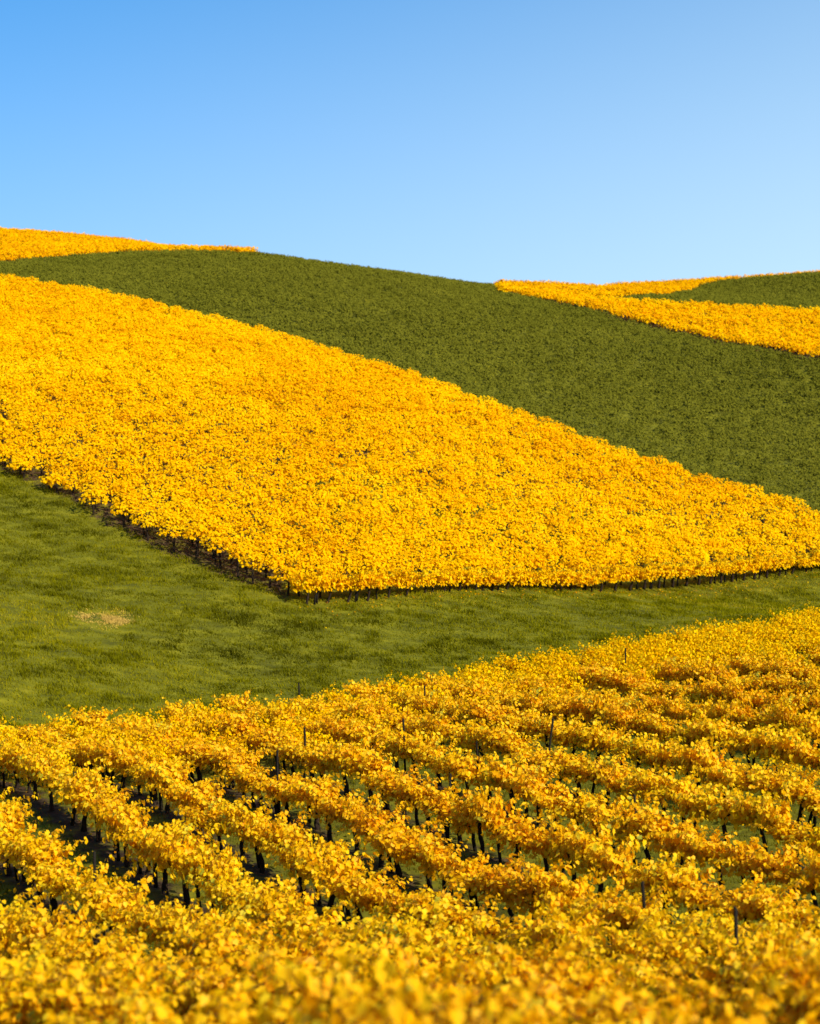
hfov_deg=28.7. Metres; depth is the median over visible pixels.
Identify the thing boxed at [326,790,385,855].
grapevine
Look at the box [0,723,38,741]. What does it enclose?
grapevine
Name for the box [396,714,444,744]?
grapevine
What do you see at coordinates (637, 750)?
grapevine
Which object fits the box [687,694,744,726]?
grapevine
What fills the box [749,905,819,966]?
grapevine
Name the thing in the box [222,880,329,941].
grapevine
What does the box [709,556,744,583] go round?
grapevine
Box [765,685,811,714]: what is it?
grapevine
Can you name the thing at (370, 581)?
grapevine
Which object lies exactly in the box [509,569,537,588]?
grapevine
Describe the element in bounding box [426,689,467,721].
grapevine
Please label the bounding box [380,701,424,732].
grapevine
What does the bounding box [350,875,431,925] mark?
grapevine
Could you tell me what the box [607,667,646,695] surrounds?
grapevine
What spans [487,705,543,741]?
grapevine
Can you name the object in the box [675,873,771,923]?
grapevine
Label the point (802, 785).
grapevine
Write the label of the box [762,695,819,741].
grapevine
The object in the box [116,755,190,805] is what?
grapevine
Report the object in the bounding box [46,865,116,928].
grapevine
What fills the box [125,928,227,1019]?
grapevine
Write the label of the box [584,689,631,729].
grapevine
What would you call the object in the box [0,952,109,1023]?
grapevine
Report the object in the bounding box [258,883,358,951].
grapevine
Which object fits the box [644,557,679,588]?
grapevine
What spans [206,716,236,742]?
grapevine
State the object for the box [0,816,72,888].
grapevine
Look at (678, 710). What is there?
grapevine
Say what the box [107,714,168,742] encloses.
grapevine
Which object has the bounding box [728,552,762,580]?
grapevine
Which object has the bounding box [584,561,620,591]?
grapevine
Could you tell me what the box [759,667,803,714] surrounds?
grapevine
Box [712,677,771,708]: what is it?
grapevine
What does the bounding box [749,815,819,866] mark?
grapevine
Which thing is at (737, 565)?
grapevine
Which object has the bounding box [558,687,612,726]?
grapevine
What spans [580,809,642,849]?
grapevine
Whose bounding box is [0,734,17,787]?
grapevine
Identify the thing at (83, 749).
grapevine
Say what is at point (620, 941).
grapevine
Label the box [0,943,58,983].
grapevine
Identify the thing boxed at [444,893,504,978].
grapevine
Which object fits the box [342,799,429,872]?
grapevine
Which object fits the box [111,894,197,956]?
grapevine
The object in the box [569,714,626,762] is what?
grapevine
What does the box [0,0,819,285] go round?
sky
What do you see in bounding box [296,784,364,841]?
grapevine
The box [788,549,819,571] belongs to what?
grapevine
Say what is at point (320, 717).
grapevine
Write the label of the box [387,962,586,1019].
grapevine
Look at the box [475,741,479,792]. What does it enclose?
vineyard post
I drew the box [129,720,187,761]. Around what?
grapevine
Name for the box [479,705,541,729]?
grapevine
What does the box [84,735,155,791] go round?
grapevine
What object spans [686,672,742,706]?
grapevine
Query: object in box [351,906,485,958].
grapevine
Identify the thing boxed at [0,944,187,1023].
grapevine
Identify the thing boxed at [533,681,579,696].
grapevine
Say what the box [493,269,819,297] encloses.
skyline vineyard
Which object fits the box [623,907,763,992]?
grapevine
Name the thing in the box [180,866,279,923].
grapevine
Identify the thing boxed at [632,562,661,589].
grapevine
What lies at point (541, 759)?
grapevine
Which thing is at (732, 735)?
grapevine
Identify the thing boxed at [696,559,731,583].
grapevine
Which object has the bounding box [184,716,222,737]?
grapevine
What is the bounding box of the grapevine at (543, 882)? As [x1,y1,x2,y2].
[514,857,600,913]
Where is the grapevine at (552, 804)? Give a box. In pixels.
[522,787,592,829]
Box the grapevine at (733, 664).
[720,651,763,676]
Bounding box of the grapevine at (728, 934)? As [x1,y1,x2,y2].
[682,897,817,956]
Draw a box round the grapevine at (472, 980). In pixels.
[414,960,506,1008]
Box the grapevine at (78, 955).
[48,921,146,990]
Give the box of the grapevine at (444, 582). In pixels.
[428,568,459,592]
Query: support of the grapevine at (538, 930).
on the ground at (60, 816)
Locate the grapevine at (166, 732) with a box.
[132,722,195,758]
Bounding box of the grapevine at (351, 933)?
[310,907,414,960]
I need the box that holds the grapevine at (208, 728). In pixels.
[197,710,230,739]
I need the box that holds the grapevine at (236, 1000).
[119,959,306,1023]
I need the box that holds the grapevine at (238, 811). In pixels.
[209,794,271,867]
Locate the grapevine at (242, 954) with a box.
[216,932,319,974]
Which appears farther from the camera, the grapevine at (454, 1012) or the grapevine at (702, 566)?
the grapevine at (702, 566)
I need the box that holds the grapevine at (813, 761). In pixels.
[795,746,819,775]
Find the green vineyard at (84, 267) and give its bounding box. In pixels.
[0,248,819,520]
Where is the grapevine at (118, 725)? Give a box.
[104,715,157,737]
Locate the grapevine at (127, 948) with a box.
[56,928,185,991]
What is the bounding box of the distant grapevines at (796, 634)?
[0,600,819,1023]
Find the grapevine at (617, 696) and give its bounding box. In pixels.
[596,686,642,702]
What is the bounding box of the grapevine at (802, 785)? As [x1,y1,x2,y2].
[762,762,819,828]
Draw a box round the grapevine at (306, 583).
[286,568,324,604]
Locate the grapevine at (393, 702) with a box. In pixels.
[368,689,414,712]
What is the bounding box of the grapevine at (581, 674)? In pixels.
[571,660,609,694]
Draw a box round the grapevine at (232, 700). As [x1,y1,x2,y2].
[213,688,253,711]
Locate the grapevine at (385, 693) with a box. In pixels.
[369,691,401,704]
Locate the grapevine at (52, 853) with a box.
[0,830,87,906]
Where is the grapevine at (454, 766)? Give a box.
[415,748,496,800]
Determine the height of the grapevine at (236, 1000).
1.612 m
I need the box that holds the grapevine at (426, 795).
[394,776,460,841]
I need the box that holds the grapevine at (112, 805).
[87,786,137,854]
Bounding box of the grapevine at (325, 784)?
[283,769,347,829]
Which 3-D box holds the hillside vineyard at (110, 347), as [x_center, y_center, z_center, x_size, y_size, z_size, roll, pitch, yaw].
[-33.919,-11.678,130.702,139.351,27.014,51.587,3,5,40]
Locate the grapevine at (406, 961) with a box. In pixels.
[326,927,488,1022]
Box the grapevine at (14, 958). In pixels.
[0,938,41,976]
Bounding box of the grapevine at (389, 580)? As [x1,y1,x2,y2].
[369,567,408,599]
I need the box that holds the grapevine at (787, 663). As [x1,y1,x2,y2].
[762,649,806,681]
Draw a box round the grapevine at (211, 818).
[174,799,237,853]
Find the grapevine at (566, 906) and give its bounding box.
[542,890,615,935]
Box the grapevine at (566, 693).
[541,687,583,698]
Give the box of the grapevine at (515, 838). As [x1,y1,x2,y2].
[471,802,556,870]
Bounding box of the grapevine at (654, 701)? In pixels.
[634,691,685,724]
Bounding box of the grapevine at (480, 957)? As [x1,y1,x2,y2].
[439,935,532,992]
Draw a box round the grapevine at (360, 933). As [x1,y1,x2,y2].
[284,913,423,998]
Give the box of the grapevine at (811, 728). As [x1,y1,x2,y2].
[786,708,819,749]
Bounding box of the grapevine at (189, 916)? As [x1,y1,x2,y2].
[130,895,226,954]
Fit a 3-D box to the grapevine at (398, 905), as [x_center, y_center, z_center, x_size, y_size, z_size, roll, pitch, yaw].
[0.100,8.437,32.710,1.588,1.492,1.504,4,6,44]
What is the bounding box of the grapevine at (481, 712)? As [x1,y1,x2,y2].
[456,691,521,728]
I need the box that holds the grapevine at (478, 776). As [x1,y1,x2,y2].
[456,758,526,802]
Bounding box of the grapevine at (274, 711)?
[256,698,303,726]
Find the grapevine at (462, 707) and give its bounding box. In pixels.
[437,699,495,731]
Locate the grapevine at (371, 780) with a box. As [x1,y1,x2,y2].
[349,768,428,818]
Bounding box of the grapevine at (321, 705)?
[294,690,343,715]
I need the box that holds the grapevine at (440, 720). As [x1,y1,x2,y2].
[415,708,465,756]
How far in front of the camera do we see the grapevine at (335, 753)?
46.77 m
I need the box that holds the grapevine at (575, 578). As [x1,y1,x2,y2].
[557,566,584,591]
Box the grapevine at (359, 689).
[342,677,390,701]
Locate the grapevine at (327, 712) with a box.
[312,707,340,721]
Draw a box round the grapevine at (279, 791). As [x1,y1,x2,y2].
[253,768,316,821]
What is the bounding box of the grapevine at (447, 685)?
[431,677,467,702]
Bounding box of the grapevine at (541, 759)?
[528,746,588,784]
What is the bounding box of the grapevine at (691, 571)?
[676,561,703,586]
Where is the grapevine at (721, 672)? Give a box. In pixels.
[683,658,738,684]
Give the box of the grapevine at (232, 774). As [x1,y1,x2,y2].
[218,754,265,807]
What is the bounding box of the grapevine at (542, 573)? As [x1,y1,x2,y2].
[522,566,555,589]
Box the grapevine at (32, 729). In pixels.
[20,725,66,744]
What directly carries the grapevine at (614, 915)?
on the ground at (60, 816)
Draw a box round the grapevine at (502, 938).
[463,912,552,959]
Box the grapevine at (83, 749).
[66,732,120,769]
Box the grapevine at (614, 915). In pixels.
[575,868,687,946]
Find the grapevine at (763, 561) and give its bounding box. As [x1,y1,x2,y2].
[746,554,771,579]
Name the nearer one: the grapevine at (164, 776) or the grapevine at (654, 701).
the grapevine at (164, 776)
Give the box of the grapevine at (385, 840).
[350,807,441,879]
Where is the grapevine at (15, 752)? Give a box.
[0,737,56,792]
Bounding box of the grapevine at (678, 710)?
[651,691,709,725]
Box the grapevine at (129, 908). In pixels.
[108,892,173,962]
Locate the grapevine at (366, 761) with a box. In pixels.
[338,736,397,809]
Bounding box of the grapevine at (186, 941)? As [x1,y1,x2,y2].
[160,904,256,973]
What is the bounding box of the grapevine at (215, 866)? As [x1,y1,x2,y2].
[161,835,251,908]
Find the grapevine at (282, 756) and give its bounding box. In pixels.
[262,730,316,774]
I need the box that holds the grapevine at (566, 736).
[543,714,592,754]
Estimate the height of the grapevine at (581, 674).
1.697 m
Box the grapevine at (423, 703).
[405,689,453,719]
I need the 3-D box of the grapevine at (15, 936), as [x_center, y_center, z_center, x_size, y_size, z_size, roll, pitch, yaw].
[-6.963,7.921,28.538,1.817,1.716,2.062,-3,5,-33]
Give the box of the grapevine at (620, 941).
[582,908,712,977]
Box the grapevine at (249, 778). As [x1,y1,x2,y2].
[232,766,287,817]
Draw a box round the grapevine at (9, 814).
[0,792,38,855]
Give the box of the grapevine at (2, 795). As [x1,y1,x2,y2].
[0,786,13,810]
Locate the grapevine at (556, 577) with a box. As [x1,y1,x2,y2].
[540,565,574,591]
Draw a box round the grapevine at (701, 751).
[667,733,729,788]
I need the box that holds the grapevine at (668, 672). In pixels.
[648,656,696,684]
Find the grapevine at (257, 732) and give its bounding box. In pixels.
[243,722,282,766]
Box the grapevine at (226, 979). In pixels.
[190,954,324,1023]
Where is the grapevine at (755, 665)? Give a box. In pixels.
[739,651,791,677]
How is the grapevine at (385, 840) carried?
on the ground at (60, 816)
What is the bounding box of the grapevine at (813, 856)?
[795,842,819,889]
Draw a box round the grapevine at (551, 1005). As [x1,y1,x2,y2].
[454,939,633,1023]
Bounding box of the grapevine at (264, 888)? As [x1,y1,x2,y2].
[212,873,303,939]
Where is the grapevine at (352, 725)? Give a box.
[330,711,383,748]
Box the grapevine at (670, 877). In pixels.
[613,852,730,923]
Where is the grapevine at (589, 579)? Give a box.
[572,567,599,590]
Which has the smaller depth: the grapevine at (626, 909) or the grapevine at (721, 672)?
the grapevine at (626, 909)
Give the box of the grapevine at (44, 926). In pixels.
[0,894,101,956]
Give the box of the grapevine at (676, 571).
[658,559,692,587]
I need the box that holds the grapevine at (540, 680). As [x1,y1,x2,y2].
[517,671,556,693]
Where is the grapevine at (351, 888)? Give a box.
[312,852,406,923]
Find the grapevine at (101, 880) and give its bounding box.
[60,854,139,935]
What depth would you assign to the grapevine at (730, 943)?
24.17 m
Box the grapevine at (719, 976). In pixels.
[668,935,804,1023]
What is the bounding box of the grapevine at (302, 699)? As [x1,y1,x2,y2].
[287,691,320,716]
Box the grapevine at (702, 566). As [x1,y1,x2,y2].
[681,559,714,584]
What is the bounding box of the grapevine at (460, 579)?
[443,563,480,590]
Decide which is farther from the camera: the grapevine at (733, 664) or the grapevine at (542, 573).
the grapevine at (542, 573)
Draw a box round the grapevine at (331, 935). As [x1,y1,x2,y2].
[290,917,357,953]
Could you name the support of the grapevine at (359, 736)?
on the ground at (60, 816)
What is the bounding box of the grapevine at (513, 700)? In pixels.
[505,686,546,714]
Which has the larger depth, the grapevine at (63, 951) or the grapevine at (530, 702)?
the grapevine at (530, 702)
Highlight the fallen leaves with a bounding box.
[0,571,819,947]
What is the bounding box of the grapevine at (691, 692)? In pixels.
[669,682,707,703]
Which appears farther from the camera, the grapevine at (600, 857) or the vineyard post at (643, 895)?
the grapevine at (600, 857)
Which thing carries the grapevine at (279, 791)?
on the ground at (60, 816)
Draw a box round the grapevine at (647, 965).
[600,936,694,1006]
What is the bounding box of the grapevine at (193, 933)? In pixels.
[179,900,291,974]
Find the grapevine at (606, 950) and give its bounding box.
[543,917,641,974]
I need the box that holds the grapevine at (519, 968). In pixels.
[480,935,606,1000]
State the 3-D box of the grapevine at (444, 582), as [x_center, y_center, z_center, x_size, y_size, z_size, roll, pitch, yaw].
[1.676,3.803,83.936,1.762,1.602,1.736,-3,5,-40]
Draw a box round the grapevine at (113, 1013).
[52,979,193,1023]
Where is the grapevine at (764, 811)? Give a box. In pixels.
[733,784,794,852]
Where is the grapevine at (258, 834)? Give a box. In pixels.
[227,806,292,873]
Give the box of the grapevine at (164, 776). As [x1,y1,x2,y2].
[133,751,199,813]
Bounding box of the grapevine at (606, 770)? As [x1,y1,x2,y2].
[565,749,638,806]
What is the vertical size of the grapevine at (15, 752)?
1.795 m
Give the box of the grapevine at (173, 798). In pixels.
[155,776,212,821]
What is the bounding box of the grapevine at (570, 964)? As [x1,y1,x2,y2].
[510,924,651,988]
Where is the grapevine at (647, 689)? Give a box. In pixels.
[624,675,661,699]
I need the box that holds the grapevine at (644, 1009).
[588,985,722,1023]
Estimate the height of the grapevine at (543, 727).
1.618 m
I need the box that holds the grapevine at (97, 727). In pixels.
[79,713,127,736]
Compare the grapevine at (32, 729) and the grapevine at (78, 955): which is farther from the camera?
the grapevine at (32, 729)
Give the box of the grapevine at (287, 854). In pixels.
[254,832,354,905]
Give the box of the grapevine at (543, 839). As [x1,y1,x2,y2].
[507,813,589,874]
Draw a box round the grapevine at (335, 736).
[316,712,356,744]
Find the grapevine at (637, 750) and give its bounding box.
[605,732,680,776]
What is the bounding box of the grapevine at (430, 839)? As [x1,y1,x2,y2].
[394,818,459,893]
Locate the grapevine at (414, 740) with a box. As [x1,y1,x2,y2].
[387,726,444,779]
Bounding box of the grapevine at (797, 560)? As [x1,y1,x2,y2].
[783,550,807,573]
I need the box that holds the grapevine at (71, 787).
[57,759,113,831]
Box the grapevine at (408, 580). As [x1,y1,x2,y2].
[392,568,419,595]
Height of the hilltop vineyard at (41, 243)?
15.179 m
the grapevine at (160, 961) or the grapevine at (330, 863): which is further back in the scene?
the grapevine at (330, 863)
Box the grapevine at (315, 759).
[293,739,344,781]
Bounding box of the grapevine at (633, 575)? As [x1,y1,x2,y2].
[612,563,650,590]
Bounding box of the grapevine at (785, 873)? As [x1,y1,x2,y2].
[741,839,819,919]
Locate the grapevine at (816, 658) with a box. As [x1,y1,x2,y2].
[804,646,819,666]
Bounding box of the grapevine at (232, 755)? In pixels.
[211,741,270,792]
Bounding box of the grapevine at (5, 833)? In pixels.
[0,812,29,881]
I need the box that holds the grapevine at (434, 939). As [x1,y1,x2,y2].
[364,919,493,966]
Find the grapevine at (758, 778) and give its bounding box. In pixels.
[730,756,801,805]
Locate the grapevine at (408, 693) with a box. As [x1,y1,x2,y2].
[384,685,441,714]
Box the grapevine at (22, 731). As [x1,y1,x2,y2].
[16,720,56,742]
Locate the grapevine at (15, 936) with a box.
[0,892,68,967]
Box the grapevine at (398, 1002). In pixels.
[248,945,522,1023]
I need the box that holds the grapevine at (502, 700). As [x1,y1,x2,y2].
[471,685,520,712]
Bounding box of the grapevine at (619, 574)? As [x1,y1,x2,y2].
[596,564,635,590]
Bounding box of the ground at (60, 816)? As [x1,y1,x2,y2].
[0,238,819,1001]
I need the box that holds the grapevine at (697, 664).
[669,658,728,686]
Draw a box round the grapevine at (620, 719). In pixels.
[597,700,650,737]
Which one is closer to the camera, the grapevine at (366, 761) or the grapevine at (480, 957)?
the grapevine at (480, 957)
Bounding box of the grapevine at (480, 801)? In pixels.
[442,785,526,864]
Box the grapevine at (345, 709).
[333,694,367,719]
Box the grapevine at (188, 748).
[162,727,226,780]
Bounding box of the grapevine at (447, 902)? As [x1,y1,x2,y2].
[400,873,483,946]
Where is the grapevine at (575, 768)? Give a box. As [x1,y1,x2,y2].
[546,749,616,798]
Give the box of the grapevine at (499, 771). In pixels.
[470,746,554,817]
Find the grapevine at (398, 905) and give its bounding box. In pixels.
[379,885,450,931]
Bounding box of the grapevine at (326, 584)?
[310,572,343,604]
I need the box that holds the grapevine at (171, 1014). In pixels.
[113,988,220,1023]
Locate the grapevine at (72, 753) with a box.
[52,743,94,771]
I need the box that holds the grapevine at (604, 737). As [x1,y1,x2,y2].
[591,730,651,770]
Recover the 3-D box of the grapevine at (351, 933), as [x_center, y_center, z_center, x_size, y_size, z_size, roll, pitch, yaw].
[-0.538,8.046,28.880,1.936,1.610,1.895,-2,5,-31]
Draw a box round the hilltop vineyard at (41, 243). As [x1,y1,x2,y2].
[0,226,259,260]
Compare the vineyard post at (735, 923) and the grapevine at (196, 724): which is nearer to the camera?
the vineyard post at (735, 923)
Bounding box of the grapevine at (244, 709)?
[220,695,269,714]
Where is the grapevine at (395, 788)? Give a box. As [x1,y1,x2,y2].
[373,763,430,826]
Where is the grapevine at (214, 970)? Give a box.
[146,921,285,1014]
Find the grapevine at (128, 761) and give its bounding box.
[111,748,164,800]
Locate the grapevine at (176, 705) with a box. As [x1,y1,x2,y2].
[152,697,198,726]
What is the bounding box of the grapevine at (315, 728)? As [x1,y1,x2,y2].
[295,715,350,745]
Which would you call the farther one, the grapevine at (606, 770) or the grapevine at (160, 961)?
the grapevine at (606, 770)
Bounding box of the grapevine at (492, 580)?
[479,568,509,590]
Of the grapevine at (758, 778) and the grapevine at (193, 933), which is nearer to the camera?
the grapevine at (193, 933)
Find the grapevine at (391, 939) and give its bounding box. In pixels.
[314,921,454,979]
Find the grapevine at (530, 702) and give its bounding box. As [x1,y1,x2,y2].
[513,687,560,718]
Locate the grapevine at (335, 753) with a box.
[314,735,372,797]
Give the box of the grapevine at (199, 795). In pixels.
[167,773,234,835]
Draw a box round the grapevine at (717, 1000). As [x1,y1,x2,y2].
[650,946,793,1023]
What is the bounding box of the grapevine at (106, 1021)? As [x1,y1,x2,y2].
[103,1019,113,1023]
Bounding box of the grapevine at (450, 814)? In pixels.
[426,788,484,851]
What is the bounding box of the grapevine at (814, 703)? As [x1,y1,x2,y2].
[788,689,819,720]
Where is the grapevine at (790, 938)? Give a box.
[733,934,819,1022]
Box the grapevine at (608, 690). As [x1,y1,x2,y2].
[570,689,610,722]
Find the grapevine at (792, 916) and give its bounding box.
[751,894,819,932]
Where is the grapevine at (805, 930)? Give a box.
[775,920,818,945]
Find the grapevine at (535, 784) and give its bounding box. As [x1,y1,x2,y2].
[501,764,588,830]
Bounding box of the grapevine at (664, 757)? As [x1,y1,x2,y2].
[642,736,691,782]
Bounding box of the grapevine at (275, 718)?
[259,712,315,729]
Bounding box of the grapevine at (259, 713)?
[235,705,275,726]
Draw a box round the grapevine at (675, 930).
[633,903,750,957]
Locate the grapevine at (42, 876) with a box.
[13,852,88,912]
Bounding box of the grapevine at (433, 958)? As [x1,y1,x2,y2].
[386,935,508,991]
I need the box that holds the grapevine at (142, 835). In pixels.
[123,812,200,894]
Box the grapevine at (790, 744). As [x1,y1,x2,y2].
[758,723,819,775]
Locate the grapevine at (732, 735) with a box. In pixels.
[701,720,761,769]
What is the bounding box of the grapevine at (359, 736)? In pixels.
[337,720,395,757]
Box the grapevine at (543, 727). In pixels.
[516,713,583,756]
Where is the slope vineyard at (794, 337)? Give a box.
[495,282,819,357]
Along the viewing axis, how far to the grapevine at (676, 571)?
93.81 m
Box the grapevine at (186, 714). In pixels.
[158,702,207,731]
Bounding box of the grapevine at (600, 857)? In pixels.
[555,824,651,897]
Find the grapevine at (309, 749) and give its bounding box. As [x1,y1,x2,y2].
[277,740,343,781]
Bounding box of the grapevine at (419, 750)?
[406,738,475,789]
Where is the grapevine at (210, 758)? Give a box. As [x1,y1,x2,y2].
[192,734,246,789]
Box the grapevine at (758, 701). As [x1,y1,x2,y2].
[737,687,779,714]
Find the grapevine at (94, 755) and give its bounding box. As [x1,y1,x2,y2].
[79,730,134,782]
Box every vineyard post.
[92,851,95,921]
[276,750,278,804]
[303,727,305,777]
[402,718,406,774]
[447,773,451,834]
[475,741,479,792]
[545,719,553,785]
[633,794,635,864]
[641,881,645,908]
[733,906,737,947]
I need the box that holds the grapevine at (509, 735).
[480,718,530,764]
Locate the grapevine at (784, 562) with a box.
[764,551,795,575]
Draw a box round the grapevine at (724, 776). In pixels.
[692,754,756,797]
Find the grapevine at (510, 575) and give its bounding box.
[491,562,528,590]
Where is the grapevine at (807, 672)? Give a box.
[772,658,819,685]
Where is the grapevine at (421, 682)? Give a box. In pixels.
[402,670,455,693]
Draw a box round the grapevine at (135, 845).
[113,819,177,878]
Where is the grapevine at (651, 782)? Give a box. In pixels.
[628,764,700,819]
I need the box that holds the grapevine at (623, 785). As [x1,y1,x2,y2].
[597,765,658,812]
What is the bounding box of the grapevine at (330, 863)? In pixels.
[283,838,378,919]
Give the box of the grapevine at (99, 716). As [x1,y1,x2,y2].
[60,704,120,731]
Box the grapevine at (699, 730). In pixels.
[672,703,737,746]
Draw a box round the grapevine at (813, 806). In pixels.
[781,783,819,827]
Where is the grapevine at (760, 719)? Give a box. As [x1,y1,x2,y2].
[740,703,783,736]
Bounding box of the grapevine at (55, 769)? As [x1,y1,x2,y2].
[12,751,75,811]
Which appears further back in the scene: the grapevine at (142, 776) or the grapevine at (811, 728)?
the grapevine at (811, 728)
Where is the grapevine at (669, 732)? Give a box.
[647,718,696,747]
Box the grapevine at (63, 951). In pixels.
[18,917,136,983]
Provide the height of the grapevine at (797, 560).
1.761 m
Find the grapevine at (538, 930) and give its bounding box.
[500,881,615,958]
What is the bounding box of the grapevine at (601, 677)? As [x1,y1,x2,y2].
[582,659,625,694]
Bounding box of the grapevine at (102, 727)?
[95,722,116,733]
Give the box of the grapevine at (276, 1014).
[167,948,429,1023]
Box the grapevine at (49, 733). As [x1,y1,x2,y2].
[33,722,70,750]
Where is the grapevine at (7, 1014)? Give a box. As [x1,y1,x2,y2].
[0,925,100,1023]
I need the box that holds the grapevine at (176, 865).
[139,821,235,917]
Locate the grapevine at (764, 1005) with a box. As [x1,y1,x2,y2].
[664,977,819,1023]
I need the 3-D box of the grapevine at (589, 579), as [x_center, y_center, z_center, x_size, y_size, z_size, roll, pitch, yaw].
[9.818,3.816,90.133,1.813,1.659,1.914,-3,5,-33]
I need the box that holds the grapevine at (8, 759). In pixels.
[0,739,39,787]
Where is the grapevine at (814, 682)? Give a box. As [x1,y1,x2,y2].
[786,676,819,699]
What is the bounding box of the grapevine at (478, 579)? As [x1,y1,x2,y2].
[458,568,500,590]
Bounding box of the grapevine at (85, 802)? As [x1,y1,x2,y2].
[48,776,136,841]
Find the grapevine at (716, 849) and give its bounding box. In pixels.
[681,831,758,891]
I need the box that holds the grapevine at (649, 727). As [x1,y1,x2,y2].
[629,704,670,745]
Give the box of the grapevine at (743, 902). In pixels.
[711,863,813,930]
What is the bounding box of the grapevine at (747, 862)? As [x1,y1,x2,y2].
[716,834,806,888]
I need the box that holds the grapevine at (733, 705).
[708,693,752,728]
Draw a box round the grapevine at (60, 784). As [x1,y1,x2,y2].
[39,763,109,819]
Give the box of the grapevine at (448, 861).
[415,843,487,910]
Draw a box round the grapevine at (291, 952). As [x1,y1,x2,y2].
[237,915,347,968]
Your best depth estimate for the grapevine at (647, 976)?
21.24 m
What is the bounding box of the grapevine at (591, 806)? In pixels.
[556,787,639,835]
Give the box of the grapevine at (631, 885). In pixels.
[599,857,684,902]
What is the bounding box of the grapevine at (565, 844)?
[537,815,619,882]
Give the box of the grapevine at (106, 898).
[65,871,161,947]
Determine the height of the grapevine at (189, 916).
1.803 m
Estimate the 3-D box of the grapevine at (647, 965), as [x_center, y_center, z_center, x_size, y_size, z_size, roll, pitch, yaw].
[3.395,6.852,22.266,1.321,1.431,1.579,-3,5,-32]
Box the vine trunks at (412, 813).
[0,643,819,961]
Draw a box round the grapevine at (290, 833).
[264,809,316,883]
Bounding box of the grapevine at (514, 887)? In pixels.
[474,851,546,928]
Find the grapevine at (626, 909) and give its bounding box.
[612,892,720,942]
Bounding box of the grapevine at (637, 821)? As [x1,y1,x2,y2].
[611,790,679,865]
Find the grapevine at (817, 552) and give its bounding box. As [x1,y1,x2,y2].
[808,547,819,571]
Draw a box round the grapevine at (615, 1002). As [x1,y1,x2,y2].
[497,966,702,1023]
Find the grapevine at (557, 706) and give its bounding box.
[537,690,581,725]
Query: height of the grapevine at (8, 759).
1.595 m
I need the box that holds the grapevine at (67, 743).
[42,731,101,771]
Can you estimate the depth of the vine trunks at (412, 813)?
44.66 m
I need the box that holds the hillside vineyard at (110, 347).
[0,273,819,597]
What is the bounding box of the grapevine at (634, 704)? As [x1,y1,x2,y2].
[614,695,667,716]
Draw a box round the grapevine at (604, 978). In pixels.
[529,955,667,1023]
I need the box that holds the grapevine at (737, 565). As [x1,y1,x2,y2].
[717,554,752,581]
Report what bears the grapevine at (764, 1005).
on the ground at (60, 816)
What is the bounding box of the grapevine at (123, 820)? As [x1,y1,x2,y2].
[95,796,152,867]
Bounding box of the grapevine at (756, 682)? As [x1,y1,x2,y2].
[738,671,776,695]
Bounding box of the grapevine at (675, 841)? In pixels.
[645,813,719,867]
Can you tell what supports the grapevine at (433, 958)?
on the ground at (60, 816)
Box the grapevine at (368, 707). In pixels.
[347,695,390,721]
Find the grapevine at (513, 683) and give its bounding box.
[500,676,536,693]
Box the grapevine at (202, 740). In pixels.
[163,735,208,777]
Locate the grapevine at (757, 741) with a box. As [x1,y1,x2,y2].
[737,720,796,769]
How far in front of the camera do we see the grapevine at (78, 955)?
25.58 m
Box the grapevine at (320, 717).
[285,713,327,735]
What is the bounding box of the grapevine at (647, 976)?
[619,960,732,1017]
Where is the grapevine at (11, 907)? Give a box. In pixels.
[0,884,57,956]
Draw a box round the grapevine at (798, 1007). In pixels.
[763,944,819,1023]
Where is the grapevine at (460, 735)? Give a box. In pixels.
[431,718,483,756]
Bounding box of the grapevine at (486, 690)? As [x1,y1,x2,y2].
[462,681,503,705]
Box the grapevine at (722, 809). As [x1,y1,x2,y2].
[672,779,761,842]
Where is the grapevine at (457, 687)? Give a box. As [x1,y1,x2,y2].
[440,673,497,699]
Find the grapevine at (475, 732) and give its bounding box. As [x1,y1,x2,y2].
[454,715,513,765]
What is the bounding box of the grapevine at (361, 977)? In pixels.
[280,942,484,1018]
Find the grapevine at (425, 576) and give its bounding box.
[402,567,442,593]
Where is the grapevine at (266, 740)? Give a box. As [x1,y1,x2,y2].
[237,725,303,771]
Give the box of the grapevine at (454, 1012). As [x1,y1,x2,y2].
[325,972,567,1023]
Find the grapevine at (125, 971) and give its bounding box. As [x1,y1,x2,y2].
[96,949,202,1009]
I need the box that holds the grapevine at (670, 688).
[649,678,693,701]
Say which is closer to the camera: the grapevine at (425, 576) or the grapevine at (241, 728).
the grapevine at (241, 728)
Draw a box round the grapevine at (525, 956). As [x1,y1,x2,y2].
[480,942,589,983]
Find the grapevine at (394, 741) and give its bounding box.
[375,724,430,774]
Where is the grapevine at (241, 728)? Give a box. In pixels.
[214,702,261,753]
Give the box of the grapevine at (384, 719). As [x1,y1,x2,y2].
[361,707,410,734]
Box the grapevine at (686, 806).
[666,781,724,831]
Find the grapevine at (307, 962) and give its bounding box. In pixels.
[229,922,355,1023]
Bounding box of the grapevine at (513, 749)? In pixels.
[490,733,567,776]
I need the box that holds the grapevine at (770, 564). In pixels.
[752,550,786,578]
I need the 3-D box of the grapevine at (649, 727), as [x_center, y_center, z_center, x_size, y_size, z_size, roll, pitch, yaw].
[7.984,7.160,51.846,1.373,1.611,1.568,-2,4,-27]
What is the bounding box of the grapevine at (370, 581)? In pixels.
[351,569,386,601]
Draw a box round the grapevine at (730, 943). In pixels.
[681,912,788,973]
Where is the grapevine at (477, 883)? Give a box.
[440,847,525,916]
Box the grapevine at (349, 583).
[328,572,366,602]
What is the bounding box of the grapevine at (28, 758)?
[3,742,65,800]

